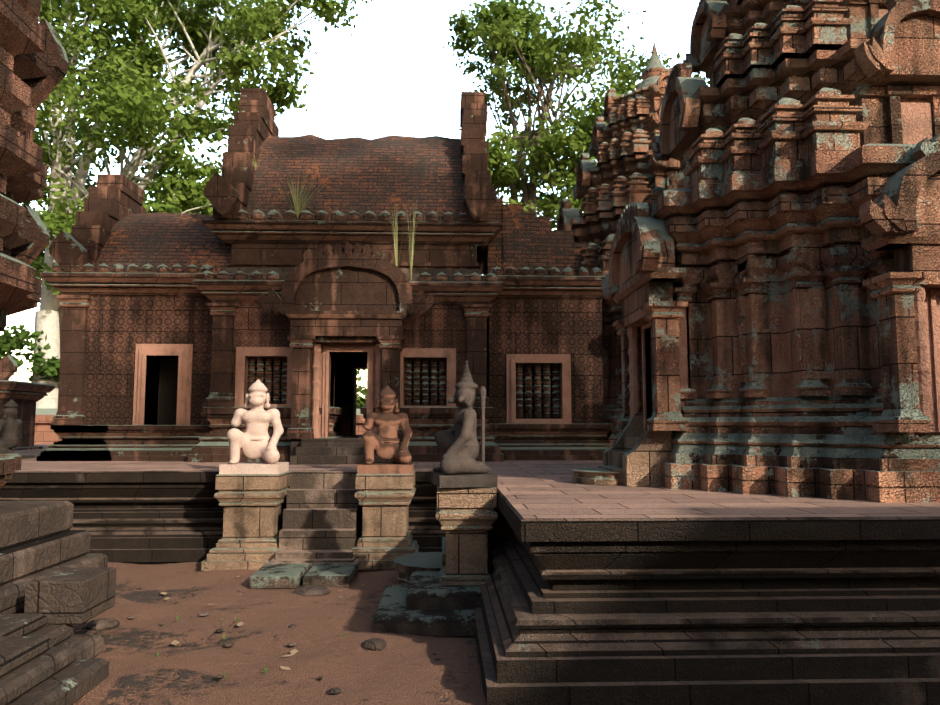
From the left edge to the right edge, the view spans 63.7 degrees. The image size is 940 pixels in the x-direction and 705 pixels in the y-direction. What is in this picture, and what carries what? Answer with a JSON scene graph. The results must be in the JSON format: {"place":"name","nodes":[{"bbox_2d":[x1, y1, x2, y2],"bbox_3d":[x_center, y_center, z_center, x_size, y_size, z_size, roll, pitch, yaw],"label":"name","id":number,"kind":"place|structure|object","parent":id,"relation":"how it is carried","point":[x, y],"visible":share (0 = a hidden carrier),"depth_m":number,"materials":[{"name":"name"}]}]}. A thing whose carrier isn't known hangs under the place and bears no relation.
{"place":"outdoors","nodes":[
{"label":"outdoors","id":0,"kind":"place"},
{"bbox_2d":[0,0,68,497],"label":"library building","id":1,"kind":"structure","parent":0,"point":[34,63],"depth_m":5.62,"materials":[{"name":"brown stone"}]},
{"bbox_2d":[34,408,365,443],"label":"enclosure wall","id":2,"kind":"structure","parent":0,"point":[44,434],"depth_m":23.41,"materials":[{"name":"stone"}]},
{"bbox_2d":[71,562,485,704],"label":"ground","id":3,"kind":"structure","parent":0,"point":[402,669],"depth_m":4.95,"materials":[{"name":"brown soil"}]},
{"bbox_2d":[0,355,54,450],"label":"shrine","id":4,"kind":"object","parent":3,"relation":"on","point":[25,396],"visible":0.52,"depth_m":15.25,"materials":[{"name":"stone"}]},
{"bbox_2d":[0,324,59,387],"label":"tree","id":5,"kind":"object","parent":3,"relation":"on","point":[18,340],"visible":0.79,"depth_m":29.20,"materials":[{"name":"green plant"}]},
{"bbox_2d":[0,501,116,704],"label":"stepped stone base","id":6,"kind":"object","parent":3,"relation":"on","point":[57,580],"depth_m":4.65,"materials":[{"name":"stone"}]},
{"bbox_2d":[20,62,171,351],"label":"tree","id":7,"kind":"object","parent":3,"relation":"on","point":[42,253],"visible":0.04,"depth_m":43.39,"materials":[{"name":"plant"}]},
{"bbox_2d":[21,0,371,407],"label":"tree","id":8,"kind":"object","parent":3,"relation":"on","point":[136,109],"visible":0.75,"depth_m":31.01,"materials":[{"name":"green plant"}]},
{"bbox_2d":[201,471,290,571],"bbox_3d":[-2.282,1.751,8.025,0.830,0.950,0.840,0,-5,-2],"label":"pedestal","id":9,"kind":"object","parent":3,"relation":"on","point":[253,504],"visible":0.85,"depth_m":7.74,"materials":[{"name":"stone"}]},
{"bbox_2d":[219,379,288,473],"bbox_3d":[-2.280,0.781,8.078,0.605,0.991,0.504,0,-5,-2],"label":"guardian statue","id":10,"kind":"object","parent":9,"relation":"on","point":[255,440],"visible":1,"depth_m":7.99,"materials":[{"name":"stone"}]},
{"bbox_2d":[155,601,345,675],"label":"ground weeds","id":11,"kind":"object","parent":3,"relation":"on","point":[265,670],"visible":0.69,"depth_m":5.18,"materials":[{"name":"green plant"}]},
{"bbox_2d":[81,585,440,694],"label":"pebbles","id":12,"kind":"object","parent":3,"relation":"on","point":[375,644],"visible":0.71,"depth_m":5.39,"materials":[{"name":"stone"}]},
{"bbox_2d":[160,576,363,669],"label":"fallen leaves","id":13,"kind":"object","parent":3,"relation":"on","point":[292,652],"visible":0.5,"depth_m":5.05,"materials":[{"name":"beige plant"}]},
{"bbox_2d":[249,563,357,588],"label":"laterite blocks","id":14,"kind":"structure","parent":3,"relation":"on","point":[282,576],"depth_m":6.80,"materials":[{"name":"grey stone"}]},
{"bbox_2d":[267,471,362,567],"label":"mandapa stairs","id":15,"kind":"structure","parent":3,"relation":"on","point":[322,514],"depth_m":7.89,"materials":[{"name":"stone"}]},
{"bbox_2d":[356,369,366,408],"bbox_3d":[-4.324,1.752,27.013,5.158,4.592,5.550,2,-6,-21],"label":"tree","id":16,"kind":"object","parent":3,"relation":"on","point":[361,402],"visible":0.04,"depth_m":27.21,"materials":[{"name":"green plant"}]},
{"bbox_2d":[351,470,421,569],"bbox_3d":[-0.893,1.756,8.075,0.770,0.950,0.840,0,-5,-2],"label":"pedestal","id":17,"kind":"object","parent":3,"relation":"on","point":[385,539],"visible":0.94,"depth_m":7.79,"materials":[{"name":"stone"}]},
{"bbox_2d":[357,385,413,473],"bbox_3d":[-0.891,0.817,8.127,0.567,0.930,0.472,0,-5,-2],"label":"guardian statue","id":18,"kind":"object","parent":17,"relation":"on","point":[385,443],"visible":1,"depth_m":8.05,"materials":[{"name":"red stone"}]},
{"bbox_2d":[373,571,480,635],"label":"stone steps","id":19,"kind":"structure","parent":3,"relation":"on","point":[423,603],"depth_m":5.50,"materials":[{"name":"grey stone"}]},
{"bbox_2d":[436,487,497,584],"bbox_3d":[-0.033,1.547,6.025,0.560,0.980,0.580,0,-5,-2],"label":"pedestal","id":20,"kind":"object","parent":19,"relation":"on","point":[466,517],"visible":0.71,"depth_m":5.83,"materials":[{"name":"stone"}]},
{"bbox_2d":[431,361,496,487],"bbox_3d":[-0.057,0.562,6.114,0.450,0.998,0.540,1,-5,-10],"label":"statue","id":21,"kind":"object","parent":20,"relation":"on","point":[458,444],"visible":1,"depth_m":5.96,"materials":[{"name":"stone"}]},
{"bbox_2d":[394,506,513,584],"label":"stairs","id":22,"kind":"structure","parent":3,"relation":"on","point":[407,565],"depth_m":6.75,"materials":[{"name":"stone"}]},
{"bbox_2d":[0,470,939,704],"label":"platform base","id":23,"kind":"object","parent":3,"relation":"on","point":[730,611],"visible":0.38,"depth_m":4.18,"materials":[{"name":"stone"}]},
{"bbox_2d":[13,444,939,517],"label":"platform paving","id":24,"kind":"structure","parent":23,"relation":"on","point":[539,488],"depth_m":5.32,"materials":[{"name":"stone"}]},
{"bbox_2d":[0,399,34,458],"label":"statue","id":25,"kind":"object","parent":24,"relation":"on","point":[10,426],"visible":0.94,"depth_m":11.15,"materials":[{"name":"stone"}]},
{"bbox_2d":[37,88,612,463],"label":"temple building","id":26,"kind":"structure","parent":24,"relation":"on","point":[181,333],"depth_m":10.92,"materials":[{"name":"stone"}]},
{"bbox_2d":[251,159,416,279],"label":"roof grass","id":27,"kind":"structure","parent":26,"relation":"on","point":[297,210],"depth_m":11.01,"materials":[{"name":"green plant"}]},
{"bbox_2d":[557,42,684,447],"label":"central tower","id":28,"kind":"structure","parent":24,"relation":"on","point":[627,169],"depth_m":11.94,"materials":[{"name":"stone"}]},
{"bbox_2d":[571,413,671,485],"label":"stone steps","id":29,"kind":"structure","parent":24,"relation":"on","point":[635,454],"depth_m":6.32,"materials":[{"name":"stone"}]},
{"bbox_2d":[442,0,680,229],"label":"foliage","id":30,"kind":"object","parent":3,"relation":"on","point":[533,56],"visible":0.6,"depth_m":36.72,"materials":[{"name":"green plant"}]},
{"bbox_2d":[550,64,709,229],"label":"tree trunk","id":31,"kind":"object","parent":3,"relation":"on","point":[697,75],"depth_m":40.38,"materials":[{"name":"plant"}]},
{"bbox_2d":[0,0,709,398],"label":"sky","id":32,"kind":"structure","parent":0,"point":[393,76],"materials":[{"name":"white"}]},
{"bbox_2d":[602,0,939,502],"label":"tower","id":33,"kind":"structure","parent":0,"point":[771,282],"depth_m":5.77,"materials":[{"name":"stone"}]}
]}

